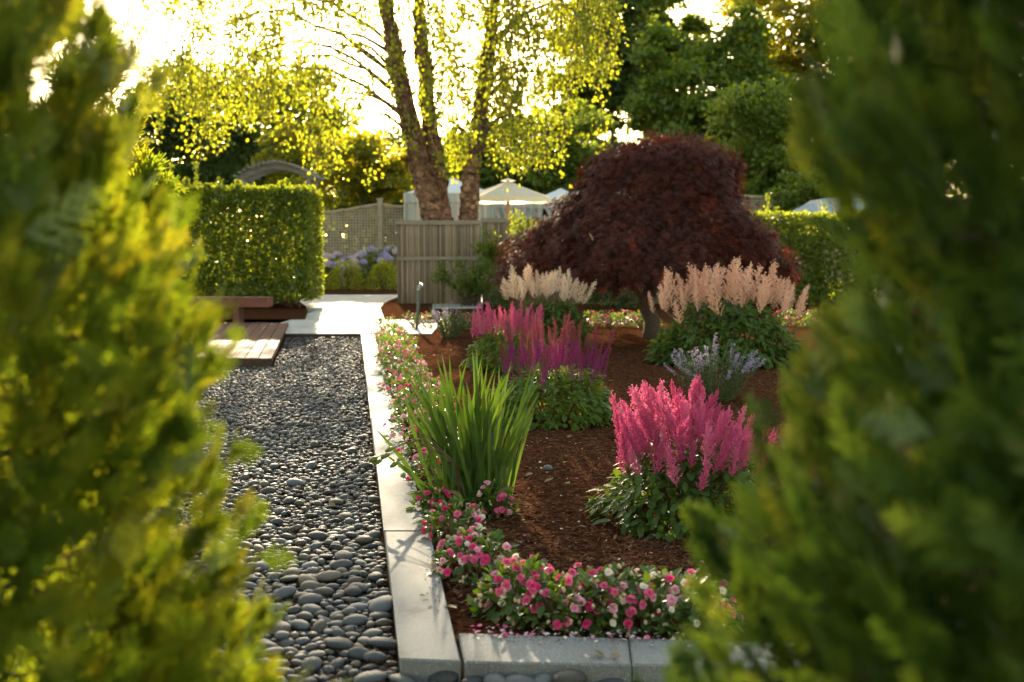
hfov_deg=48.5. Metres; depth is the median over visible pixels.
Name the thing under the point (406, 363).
impatiens
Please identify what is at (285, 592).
pebble
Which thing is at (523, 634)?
mulch crumbs
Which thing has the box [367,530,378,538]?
pebble
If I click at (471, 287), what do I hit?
leafy shrub
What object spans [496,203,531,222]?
cabana
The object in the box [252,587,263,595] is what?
pebble
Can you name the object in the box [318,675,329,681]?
pebble
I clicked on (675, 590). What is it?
impatiens
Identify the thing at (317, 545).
pebble
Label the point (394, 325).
impatiens
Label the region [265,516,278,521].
pebble
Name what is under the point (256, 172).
garden arbor
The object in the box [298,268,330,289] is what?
boxwood bush
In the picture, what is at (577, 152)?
bushy tree
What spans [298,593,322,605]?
pebble
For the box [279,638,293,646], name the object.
pebble
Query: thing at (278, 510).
pebble
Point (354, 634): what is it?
pebble
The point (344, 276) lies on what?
hydrangea
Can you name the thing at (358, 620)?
pebble
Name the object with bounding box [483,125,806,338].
maple tree
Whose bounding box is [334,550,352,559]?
pebble
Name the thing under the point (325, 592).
pebble
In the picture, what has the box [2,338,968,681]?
pebble bed
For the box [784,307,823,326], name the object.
impatiens
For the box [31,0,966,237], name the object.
sky
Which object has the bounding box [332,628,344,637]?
pebble
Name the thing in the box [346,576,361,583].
pebble
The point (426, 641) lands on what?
kerb
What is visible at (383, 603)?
pebble
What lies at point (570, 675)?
pebble
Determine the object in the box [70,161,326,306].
clipped hedge
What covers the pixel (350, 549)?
pebble
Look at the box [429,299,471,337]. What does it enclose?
catmint
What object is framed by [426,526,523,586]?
impatiens
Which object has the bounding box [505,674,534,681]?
pebble
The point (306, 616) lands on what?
pebble
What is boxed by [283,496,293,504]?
pebble
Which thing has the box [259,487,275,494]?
pebble
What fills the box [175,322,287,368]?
deck
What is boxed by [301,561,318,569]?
pebble
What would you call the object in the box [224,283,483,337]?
path
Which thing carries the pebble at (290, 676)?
on the pebble bed at (380, 538)
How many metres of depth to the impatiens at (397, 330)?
14.76 m
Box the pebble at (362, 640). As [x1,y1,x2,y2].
[357,636,370,646]
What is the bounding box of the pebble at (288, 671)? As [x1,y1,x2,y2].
[275,667,294,675]
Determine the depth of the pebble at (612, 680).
3.51 m
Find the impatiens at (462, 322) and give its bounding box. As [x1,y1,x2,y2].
[442,311,474,329]
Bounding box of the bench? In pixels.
[188,296,272,322]
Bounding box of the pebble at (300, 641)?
[294,637,309,645]
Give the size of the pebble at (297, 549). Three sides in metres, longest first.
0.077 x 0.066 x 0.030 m
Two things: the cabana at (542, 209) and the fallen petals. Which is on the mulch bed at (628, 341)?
the fallen petals
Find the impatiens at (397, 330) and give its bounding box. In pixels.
[372,325,417,343]
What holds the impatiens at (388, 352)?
on the mulch bed at (628, 341)
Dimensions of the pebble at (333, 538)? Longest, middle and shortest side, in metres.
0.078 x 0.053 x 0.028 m
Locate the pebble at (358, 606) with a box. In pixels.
[348,602,367,613]
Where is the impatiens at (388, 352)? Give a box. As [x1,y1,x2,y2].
[375,339,421,365]
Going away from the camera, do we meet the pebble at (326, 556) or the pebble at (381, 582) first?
the pebble at (381, 582)
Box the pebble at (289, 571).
[282,568,299,576]
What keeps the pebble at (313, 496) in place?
on the pebble bed at (380, 538)
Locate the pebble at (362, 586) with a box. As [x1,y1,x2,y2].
[348,582,368,592]
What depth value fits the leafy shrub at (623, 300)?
22.74 m
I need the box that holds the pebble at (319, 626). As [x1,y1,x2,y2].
[311,619,325,633]
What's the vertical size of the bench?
0.422 m
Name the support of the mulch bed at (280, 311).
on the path
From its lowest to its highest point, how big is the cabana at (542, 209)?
3.135 m
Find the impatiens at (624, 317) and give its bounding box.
[605,309,643,325]
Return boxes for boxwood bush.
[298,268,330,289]
[326,257,364,289]
[364,257,396,289]
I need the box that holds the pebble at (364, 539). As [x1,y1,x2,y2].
[355,535,372,544]
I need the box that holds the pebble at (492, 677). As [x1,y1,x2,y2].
[483,673,505,681]
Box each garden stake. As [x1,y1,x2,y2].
[340,265,343,290]
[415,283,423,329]
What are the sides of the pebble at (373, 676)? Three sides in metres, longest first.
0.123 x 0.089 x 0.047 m
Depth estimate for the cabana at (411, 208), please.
35.80 m
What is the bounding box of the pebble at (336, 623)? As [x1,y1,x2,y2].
[327,620,343,626]
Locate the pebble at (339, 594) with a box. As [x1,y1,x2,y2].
[332,592,344,598]
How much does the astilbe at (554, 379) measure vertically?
0.885 m
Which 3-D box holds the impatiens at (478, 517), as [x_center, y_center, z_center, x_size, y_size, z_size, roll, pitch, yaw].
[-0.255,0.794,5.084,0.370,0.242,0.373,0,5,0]
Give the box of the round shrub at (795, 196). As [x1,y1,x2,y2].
[762,167,838,211]
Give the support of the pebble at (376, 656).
on the pebble bed at (380, 538)
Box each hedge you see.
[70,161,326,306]
[481,218,823,303]
[727,192,961,308]
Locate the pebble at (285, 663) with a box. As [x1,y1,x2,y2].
[273,659,288,667]
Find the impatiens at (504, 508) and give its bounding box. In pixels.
[461,479,520,519]
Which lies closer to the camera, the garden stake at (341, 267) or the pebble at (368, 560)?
the pebble at (368, 560)
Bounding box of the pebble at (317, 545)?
[307,542,321,549]
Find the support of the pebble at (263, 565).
on the pebble bed at (380, 538)
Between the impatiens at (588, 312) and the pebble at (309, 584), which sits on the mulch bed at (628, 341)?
the impatiens at (588, 312)
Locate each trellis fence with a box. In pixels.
[289,198,403,275]
[741,191,856,281]
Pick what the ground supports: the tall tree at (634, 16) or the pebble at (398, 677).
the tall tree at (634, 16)
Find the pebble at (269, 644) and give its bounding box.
[261,641,279,649]
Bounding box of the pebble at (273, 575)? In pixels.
[267,572,279,581]
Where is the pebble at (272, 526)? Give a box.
[264,523,276,528]
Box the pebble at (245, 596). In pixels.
[236,594,249,600]
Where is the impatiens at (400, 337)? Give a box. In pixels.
[375,334,418,351]
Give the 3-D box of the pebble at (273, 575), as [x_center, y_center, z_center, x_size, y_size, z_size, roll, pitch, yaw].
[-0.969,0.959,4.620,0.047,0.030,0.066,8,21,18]
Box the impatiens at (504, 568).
[466,553,565,629]
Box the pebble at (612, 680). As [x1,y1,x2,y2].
[597,678,622,681]
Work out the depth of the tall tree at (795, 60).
55.23 m
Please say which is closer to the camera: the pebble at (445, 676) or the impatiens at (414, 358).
the pebble at (445, 676)
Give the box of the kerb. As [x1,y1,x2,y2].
[361,333,819,681]
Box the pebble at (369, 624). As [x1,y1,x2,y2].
[365,620,374,627]
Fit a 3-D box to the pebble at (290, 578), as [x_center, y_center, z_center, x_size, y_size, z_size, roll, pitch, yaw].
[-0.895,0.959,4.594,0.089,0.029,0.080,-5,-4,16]
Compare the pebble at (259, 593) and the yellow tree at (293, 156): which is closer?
the pebble at (259, 593)
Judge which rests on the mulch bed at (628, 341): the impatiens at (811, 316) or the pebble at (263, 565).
the impatiens at (811, 316)
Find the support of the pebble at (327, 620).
on the pebble bed at (380, 538)
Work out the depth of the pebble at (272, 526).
5.44 m
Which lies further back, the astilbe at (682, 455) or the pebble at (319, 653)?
the astilbe at (682, 455)
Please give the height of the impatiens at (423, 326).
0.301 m
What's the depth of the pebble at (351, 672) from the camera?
3.59 m
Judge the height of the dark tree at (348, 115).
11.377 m
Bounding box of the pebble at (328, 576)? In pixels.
[314,570,342,582]
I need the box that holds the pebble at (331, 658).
[327,655,335,662]
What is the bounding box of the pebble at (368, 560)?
[364,558,373,563]
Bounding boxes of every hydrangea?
[321,257,335,284]
[322,251,351,284]
[326,260,367,285]
[339,253,372,281]
[348,246,392,285]
[372,244,396,283]
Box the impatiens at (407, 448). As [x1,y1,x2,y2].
[396,413,458,467]
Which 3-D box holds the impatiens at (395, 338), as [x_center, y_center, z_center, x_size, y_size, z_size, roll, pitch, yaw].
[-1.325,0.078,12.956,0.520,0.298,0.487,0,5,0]
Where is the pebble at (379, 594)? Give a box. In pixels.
[374,591,390,598]
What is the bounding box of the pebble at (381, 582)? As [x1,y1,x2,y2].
[376,579,386,586]
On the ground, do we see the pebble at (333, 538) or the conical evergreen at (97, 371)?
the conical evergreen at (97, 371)
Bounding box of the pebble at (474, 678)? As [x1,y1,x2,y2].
[462,675,483,681]
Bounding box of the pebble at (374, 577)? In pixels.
[367,572,382,582]
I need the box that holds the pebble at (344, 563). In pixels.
[328,559,352,569]
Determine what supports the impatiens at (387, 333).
on the mulch bed at (628, 341)
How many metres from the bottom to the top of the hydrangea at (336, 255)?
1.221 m
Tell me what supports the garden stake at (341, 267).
on the mulch bed at (360, 291)
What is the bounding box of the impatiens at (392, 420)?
[383,402,458,447]
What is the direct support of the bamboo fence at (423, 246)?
on the mulch bed at (393, 307)
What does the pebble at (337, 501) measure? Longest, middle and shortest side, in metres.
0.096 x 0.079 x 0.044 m
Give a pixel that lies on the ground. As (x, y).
(516, 303)
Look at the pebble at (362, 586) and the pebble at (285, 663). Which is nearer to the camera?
the pebble at (285, 663)
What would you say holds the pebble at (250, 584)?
on the pebble bed at (380, 538)
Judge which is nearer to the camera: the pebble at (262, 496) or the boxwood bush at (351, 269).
the pebble at (262, 496)
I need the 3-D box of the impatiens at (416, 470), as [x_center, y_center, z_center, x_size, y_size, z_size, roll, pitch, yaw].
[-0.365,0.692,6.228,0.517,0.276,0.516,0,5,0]
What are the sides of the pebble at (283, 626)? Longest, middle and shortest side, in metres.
0.102 x 0.086 x 0.042 m
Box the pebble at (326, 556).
[318,554,332,558]
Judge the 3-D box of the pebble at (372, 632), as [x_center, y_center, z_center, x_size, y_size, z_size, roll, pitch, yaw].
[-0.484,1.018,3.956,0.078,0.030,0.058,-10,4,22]
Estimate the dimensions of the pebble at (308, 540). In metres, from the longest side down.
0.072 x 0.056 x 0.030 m
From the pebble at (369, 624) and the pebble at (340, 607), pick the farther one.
the pebble at (340, 607)
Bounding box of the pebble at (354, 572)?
[349,570,358,576]
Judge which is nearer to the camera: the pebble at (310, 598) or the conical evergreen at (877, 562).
the conical evergreen at (877, 562)
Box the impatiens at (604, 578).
[562,561,661,637]
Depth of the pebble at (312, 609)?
4.19 m
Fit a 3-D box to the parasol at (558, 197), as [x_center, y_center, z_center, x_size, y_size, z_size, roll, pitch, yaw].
[2.490,-3.051,32.859,2.256,3.050,2.256,1,5,11]
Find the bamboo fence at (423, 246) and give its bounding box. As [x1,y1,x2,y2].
[395,220,481,303]
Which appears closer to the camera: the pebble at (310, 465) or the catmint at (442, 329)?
the pebble at (310, 465)
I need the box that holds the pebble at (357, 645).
[354,643,363,646]
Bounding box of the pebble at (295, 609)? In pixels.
[285,606,301,613]
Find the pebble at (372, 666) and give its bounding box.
[363,664,377,669]
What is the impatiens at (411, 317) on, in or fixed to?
on the mulch bed at (628, 341)
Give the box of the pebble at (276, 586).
[272,584,283,589]
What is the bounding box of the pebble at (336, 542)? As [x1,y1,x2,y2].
[329,541,341,547]
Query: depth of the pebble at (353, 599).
4.33 m
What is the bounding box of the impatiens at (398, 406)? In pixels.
[389,390,454,430]
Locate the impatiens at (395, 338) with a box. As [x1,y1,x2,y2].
[373,335,414,358]
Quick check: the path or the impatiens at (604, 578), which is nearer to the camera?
the impatiens at (604, 578)
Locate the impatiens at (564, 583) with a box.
[505,562,612,636]
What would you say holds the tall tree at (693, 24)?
on the ground
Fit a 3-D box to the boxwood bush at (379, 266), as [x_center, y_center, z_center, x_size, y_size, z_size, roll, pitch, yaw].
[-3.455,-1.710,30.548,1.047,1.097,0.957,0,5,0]
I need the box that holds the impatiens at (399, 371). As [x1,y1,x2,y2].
[376,364,437,393]
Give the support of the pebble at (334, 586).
on the pebble bed at (380, 538)
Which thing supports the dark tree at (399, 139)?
on the ground
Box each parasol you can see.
[479,178,551,217]
[557,192,636,208]
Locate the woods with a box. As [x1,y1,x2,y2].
[165,132,1023,260]
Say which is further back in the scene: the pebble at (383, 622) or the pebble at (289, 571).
the pebble at (289, 571)
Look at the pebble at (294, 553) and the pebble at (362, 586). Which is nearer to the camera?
the pebble at (362, 586)
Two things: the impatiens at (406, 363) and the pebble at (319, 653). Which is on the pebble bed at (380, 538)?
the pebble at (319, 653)
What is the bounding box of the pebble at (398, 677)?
[388,673,415,681]
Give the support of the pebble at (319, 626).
on the pebble bed at (380, 538)
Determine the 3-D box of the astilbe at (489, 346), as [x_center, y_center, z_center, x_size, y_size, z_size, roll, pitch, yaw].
[-0.060,-0.039,11.849,0.995,0.805,0.874,0,5,0]
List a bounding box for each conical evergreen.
[0,0,216,573]
[0,0,354,681]
[631,0,1023,681]
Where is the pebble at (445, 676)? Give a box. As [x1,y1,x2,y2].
[428,670,458,681]
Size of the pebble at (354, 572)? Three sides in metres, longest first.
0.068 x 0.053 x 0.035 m
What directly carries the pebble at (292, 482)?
on the pebble bed at (380, 538)
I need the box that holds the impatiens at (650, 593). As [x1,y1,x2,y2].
[605,564,701,637]
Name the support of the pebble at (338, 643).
on the pebble bed at (380, 538)
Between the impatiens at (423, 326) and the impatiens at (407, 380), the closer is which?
the impatiens at (407, 380)
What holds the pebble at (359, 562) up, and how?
on the pebble bed at (380, 538)
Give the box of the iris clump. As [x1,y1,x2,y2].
[368,350,540,510]
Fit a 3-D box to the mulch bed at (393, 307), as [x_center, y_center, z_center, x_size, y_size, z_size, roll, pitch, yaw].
[-2.122,-0.693,22.887,1.036,0.001,7.455,0,5,-4]
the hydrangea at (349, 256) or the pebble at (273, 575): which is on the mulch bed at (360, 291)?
the hydrangea at (349, 256)
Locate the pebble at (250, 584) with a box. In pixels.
[244,582,257,588]
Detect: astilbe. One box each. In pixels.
[459,299,551,373]
[480,309,623,430]
[494,264,596,352]
[583,374,782,541]
[642,256,809,369]
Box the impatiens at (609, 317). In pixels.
[588,310,626,326]
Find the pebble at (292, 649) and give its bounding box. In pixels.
[284,647,298,654]
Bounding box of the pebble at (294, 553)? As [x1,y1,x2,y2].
[286,551,297,556]
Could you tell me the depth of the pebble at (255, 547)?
5.04 m
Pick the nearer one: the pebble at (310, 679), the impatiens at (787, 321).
the pebble at (310, 679)
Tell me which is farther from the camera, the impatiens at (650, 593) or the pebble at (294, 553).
the pebble at (294, 553)
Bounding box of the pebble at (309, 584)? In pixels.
[299,580,320,591]
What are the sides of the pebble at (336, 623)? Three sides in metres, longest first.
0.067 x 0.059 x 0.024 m
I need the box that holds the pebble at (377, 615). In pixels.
[368,611,391,620]
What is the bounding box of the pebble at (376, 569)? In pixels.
[370,567,383,573]
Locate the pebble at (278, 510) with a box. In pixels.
[273,507,286,514]
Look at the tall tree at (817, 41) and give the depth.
53.87 m
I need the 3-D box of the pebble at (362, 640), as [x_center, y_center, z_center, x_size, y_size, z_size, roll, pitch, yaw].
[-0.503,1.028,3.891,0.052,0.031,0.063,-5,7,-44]
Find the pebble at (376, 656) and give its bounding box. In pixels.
[363,651,386,663]
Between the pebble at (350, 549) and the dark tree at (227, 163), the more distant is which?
the dark tree at (227, 163)
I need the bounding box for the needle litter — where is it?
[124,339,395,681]
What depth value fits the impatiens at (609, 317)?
17.70 m
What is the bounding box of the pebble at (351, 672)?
[348,669,360,676]
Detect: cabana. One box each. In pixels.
[404,178,495,265]
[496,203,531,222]
[532,188,568,217]
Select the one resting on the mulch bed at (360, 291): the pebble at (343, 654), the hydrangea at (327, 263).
the hydrangea at (327, 263)
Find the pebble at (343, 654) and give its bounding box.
[339,650,349,657]
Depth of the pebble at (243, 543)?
5.07 m
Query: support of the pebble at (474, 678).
on the pebble bed at (380, 538)
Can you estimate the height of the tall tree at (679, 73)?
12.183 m
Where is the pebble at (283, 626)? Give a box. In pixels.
[266,621,290,635]
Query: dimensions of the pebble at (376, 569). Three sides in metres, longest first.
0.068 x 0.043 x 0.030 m
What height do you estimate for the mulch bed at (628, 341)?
0.042 m
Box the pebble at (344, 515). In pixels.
[338,512,352,520]
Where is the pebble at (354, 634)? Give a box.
[345,631,359,638]
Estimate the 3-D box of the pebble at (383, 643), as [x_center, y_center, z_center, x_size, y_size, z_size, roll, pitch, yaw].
[-0.435,1.024,3.858,0.121,0.039,0.082,9,-4,-8]
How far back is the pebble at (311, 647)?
3.82 m
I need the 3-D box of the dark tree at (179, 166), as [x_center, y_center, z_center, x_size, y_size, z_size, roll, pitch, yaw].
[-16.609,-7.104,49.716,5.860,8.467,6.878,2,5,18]
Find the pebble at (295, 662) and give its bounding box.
[290,659,302,666]
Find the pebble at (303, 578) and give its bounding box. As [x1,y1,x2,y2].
[298,574,317,583]
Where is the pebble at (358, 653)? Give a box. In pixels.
[347,646,369,660]
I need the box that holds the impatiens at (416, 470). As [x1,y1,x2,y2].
[400,444,448,488]
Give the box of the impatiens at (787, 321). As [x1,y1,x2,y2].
[774,308,805,326]
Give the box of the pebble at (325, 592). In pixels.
[313,587,334,597]
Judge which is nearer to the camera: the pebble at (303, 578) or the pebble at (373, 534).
the pebble at (303, 578)
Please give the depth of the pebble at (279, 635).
3.91 m
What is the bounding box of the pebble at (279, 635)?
[275,631,289,639]
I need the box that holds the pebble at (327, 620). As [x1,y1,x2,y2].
[317,615,330,622]
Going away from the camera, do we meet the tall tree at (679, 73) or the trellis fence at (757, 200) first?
the trellis fence at (757, 200)
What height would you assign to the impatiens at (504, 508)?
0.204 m
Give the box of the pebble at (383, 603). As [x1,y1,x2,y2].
[368,595,392,611]
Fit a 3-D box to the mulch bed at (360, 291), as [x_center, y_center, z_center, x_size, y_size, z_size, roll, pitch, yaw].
[-4.150,-1.541,32.411,10.800,0.001,8.400,0,5,0]
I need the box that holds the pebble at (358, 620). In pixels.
[342,614,367,626]
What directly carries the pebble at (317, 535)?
on the pebble bed at (380, 538)
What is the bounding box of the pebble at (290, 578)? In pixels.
[280,575,299,581]
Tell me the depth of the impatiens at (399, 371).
9.98 m
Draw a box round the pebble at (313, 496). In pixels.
[303,492,319,499]
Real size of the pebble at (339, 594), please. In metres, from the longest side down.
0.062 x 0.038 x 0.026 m
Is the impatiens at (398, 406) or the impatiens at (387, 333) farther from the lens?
the impatiens at (387, 333)
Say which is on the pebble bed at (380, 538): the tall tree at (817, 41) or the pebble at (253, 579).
the pebble at (253, 579)
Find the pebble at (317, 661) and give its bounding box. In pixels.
[301,656,321,672]
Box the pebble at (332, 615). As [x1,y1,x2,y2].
[329,611,342,619]
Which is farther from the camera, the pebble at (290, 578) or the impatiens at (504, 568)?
the pebble at (290, 578)
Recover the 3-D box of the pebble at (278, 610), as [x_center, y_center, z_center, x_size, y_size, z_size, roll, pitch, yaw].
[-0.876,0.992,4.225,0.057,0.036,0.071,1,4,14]
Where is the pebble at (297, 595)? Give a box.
[293,592,306,599]
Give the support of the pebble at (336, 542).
on the pebble bed at (380, 538)
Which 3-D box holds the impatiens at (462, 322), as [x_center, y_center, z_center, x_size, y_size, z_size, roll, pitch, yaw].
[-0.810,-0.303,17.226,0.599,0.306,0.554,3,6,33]
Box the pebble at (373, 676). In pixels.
[354,671,387,681]
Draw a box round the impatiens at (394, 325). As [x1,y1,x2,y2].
[377,322,411,340]
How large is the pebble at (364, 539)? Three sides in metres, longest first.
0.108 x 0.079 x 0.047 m
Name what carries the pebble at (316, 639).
on the pebble bed at (380, 538)
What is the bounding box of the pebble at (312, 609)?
[301,604,321,614]
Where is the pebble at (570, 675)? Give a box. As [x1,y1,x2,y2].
[552,669,586,681]
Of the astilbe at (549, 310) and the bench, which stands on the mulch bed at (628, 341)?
the astilbe at (549, 310)
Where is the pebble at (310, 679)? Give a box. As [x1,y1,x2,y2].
[300,677,316,681]
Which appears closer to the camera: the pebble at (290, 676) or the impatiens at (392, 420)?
the pebble at (290, 676)
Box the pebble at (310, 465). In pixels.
[304,461,315,469]
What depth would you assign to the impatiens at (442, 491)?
5.52 m
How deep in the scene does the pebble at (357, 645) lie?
3.82 m
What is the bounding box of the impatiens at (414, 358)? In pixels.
[377,345,427,378]
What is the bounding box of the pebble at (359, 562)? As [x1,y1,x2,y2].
[355,559,366,566]
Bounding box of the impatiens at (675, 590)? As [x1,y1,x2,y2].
[649,569,744,640]
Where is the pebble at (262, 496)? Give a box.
[254,494,267,501]
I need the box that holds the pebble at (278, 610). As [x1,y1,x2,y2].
[269,603,283,611]
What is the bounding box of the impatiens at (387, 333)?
[372,328,407,348]
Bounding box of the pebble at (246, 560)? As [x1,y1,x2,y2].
[244,556,258,562]
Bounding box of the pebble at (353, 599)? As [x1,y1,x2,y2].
[343,597,358,602]
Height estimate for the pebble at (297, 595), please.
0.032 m
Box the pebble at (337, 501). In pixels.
[329,498,342,505]
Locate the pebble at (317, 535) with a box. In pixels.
[308,531,328,540]
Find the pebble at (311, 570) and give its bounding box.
[306,567,319,573]
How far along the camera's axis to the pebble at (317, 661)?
3.65 m
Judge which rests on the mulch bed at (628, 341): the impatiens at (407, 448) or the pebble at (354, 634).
the impatiens at (407, 448)
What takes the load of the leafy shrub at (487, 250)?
on the mulch bed at (628, 341)
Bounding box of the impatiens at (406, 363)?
[383,359,435,384]
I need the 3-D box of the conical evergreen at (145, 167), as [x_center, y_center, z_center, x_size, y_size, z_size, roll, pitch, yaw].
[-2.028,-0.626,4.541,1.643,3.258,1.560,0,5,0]
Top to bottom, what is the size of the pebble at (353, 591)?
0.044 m
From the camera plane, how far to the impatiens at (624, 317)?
17.89 m
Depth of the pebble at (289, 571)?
4.64 m
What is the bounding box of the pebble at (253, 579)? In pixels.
[247,576,261,582]
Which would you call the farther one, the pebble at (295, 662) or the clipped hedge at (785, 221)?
the clipped hedge at (785, 221)
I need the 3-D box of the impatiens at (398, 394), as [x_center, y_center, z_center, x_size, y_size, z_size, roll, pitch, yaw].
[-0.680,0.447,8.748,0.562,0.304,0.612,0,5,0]
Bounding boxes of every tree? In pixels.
[96,84,213,183]
[108,0,628,219]
[142,53,272,240]
[182,33,366,261]
[245,116,336,211]
[290,127,414,251]
[323,119,443,268]
[440,101,578,194]
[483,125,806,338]
[515,96,618,205]
[548,0,694,179]
[614,0,797,217]
[626,0,716,140]
[690,135,720,217]
[691,75,838,211]
[710,0,849,143]
[775,0,963,211]
[790,109,879,269]
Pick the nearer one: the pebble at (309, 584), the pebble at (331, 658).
the pebble at (331, 658)
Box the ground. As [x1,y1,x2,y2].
[162,245,958,669]
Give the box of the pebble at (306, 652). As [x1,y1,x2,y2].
[297,650,308,654]
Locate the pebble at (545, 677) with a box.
[534,673,552,681]
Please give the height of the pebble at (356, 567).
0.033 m
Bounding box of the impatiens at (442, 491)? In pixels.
[405,485,457,518]
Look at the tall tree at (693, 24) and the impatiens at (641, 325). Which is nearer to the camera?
the impatiens at (641, 325)
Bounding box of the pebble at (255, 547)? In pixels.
[253,544,264,553]
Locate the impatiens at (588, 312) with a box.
[582,310,609,327]
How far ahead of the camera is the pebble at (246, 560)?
4.88 m
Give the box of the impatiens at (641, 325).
[623,310,662,328]
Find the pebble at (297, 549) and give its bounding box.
[287,546,302,552]
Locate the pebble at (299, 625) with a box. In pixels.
[290,619,309,630]
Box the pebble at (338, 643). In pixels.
[326,637,353,650]
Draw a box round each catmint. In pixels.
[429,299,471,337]
[664,333,766,401]
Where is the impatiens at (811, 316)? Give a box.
[800,310,831,326]
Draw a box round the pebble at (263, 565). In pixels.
[253,561,269,570]
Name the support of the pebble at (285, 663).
on the pebble bed at (380, 538)
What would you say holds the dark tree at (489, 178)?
on the ground
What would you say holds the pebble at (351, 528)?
on the pebble bed at (380, 538)
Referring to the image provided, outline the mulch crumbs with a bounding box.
[384,406,694,646]
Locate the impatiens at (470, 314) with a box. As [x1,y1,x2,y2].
[455,312,485,329]
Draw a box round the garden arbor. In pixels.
[233,160,323,271]
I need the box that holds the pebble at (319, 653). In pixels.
[307,650,325,657]
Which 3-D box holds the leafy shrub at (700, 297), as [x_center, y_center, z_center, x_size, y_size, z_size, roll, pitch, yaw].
[3.885,-1.112,22.631,2.087,1.162,0.944,0,5,0]
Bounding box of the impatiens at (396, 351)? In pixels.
[371,343,431,372]
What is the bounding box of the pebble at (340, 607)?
[336,605,348,609]
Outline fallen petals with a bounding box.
[415,373,733,646]
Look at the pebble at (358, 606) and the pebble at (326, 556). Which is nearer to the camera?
the pebble at (358, 606)
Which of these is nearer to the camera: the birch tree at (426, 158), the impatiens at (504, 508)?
the impatiens at (504, 508)
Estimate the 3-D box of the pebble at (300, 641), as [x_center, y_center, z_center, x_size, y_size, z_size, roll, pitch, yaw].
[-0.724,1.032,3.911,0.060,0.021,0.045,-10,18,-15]
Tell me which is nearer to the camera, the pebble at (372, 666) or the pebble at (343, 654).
the pebble at (372, 666)
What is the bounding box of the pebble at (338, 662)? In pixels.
[329,657,344,671]
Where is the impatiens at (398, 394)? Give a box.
[387,380,455,417]
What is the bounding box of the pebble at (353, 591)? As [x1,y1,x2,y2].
[344,585,361,596]
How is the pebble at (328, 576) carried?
on the pebble bed at (380, 538)
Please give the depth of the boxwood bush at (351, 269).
30.44 m
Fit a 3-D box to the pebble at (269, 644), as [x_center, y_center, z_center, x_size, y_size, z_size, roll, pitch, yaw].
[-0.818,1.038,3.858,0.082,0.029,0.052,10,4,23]
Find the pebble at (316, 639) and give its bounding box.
[309,637,323,643]
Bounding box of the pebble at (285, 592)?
[274,586,296,599]
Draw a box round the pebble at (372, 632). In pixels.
[362,628,382,637]
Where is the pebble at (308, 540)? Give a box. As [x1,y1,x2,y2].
[300,537,311,542]
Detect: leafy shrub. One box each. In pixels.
[429,253,496,305]
[470,208,546,305]
[476,265,525,308]
[585,272,662,307]
[662,262,744,306]
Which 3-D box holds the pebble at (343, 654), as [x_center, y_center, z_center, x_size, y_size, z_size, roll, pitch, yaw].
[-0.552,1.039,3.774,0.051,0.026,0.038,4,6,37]
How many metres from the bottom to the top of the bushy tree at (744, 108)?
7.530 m
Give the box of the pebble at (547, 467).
[543,465,551,470]
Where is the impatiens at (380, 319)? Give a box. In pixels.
[368,314,402,334]
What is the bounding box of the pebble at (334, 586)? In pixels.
[325,583,338,590]
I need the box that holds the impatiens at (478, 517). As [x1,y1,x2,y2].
[415,493,495,546]
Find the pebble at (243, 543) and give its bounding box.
[240,541,252,549]
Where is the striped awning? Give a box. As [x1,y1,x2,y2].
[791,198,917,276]
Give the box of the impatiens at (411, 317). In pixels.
[399,310,433,327]
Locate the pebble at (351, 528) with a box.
[344,526,355,531]
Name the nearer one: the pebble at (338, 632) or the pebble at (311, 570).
the pebble at (338, 632)
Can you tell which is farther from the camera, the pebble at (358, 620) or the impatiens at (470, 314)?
the impatiens at (470, 314)
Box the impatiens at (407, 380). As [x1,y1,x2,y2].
[382,368,443,404]
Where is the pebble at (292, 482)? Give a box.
[286,478,304,486]
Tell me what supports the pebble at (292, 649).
on the pebble bed at (380, 538)
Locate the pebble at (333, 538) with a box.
[324,536,335,544]
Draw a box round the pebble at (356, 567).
[350,565,361,570]
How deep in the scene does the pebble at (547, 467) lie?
6.57 m
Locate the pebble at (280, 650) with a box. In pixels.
[262,647,284,657]
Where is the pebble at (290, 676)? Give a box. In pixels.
[287,674,302,681]
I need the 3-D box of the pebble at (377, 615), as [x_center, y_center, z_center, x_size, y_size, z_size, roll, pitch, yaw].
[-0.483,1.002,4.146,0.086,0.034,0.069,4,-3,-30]
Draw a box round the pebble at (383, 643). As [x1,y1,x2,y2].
[366,636,397,649]
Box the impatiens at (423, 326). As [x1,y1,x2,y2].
[411,311,443,329]
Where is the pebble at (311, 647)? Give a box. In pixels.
[304,643,317,651]
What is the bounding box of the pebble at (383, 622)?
[375,618,391,626]
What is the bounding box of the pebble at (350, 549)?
[342,547,354,551]
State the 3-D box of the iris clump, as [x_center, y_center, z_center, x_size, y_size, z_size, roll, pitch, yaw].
[-0.210,0.466,5.653,0.813,0.861,0.753,3,6,30]
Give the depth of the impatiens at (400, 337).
13.50 m
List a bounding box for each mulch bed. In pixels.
[187,302,307,318]
[321,282,396,293]
[375,303,974,642]
[380,298,431,318]
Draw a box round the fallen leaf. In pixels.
[611,652,620,656]
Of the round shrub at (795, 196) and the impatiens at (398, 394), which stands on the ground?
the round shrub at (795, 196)
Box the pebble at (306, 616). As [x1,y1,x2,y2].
[297,611,313,621]

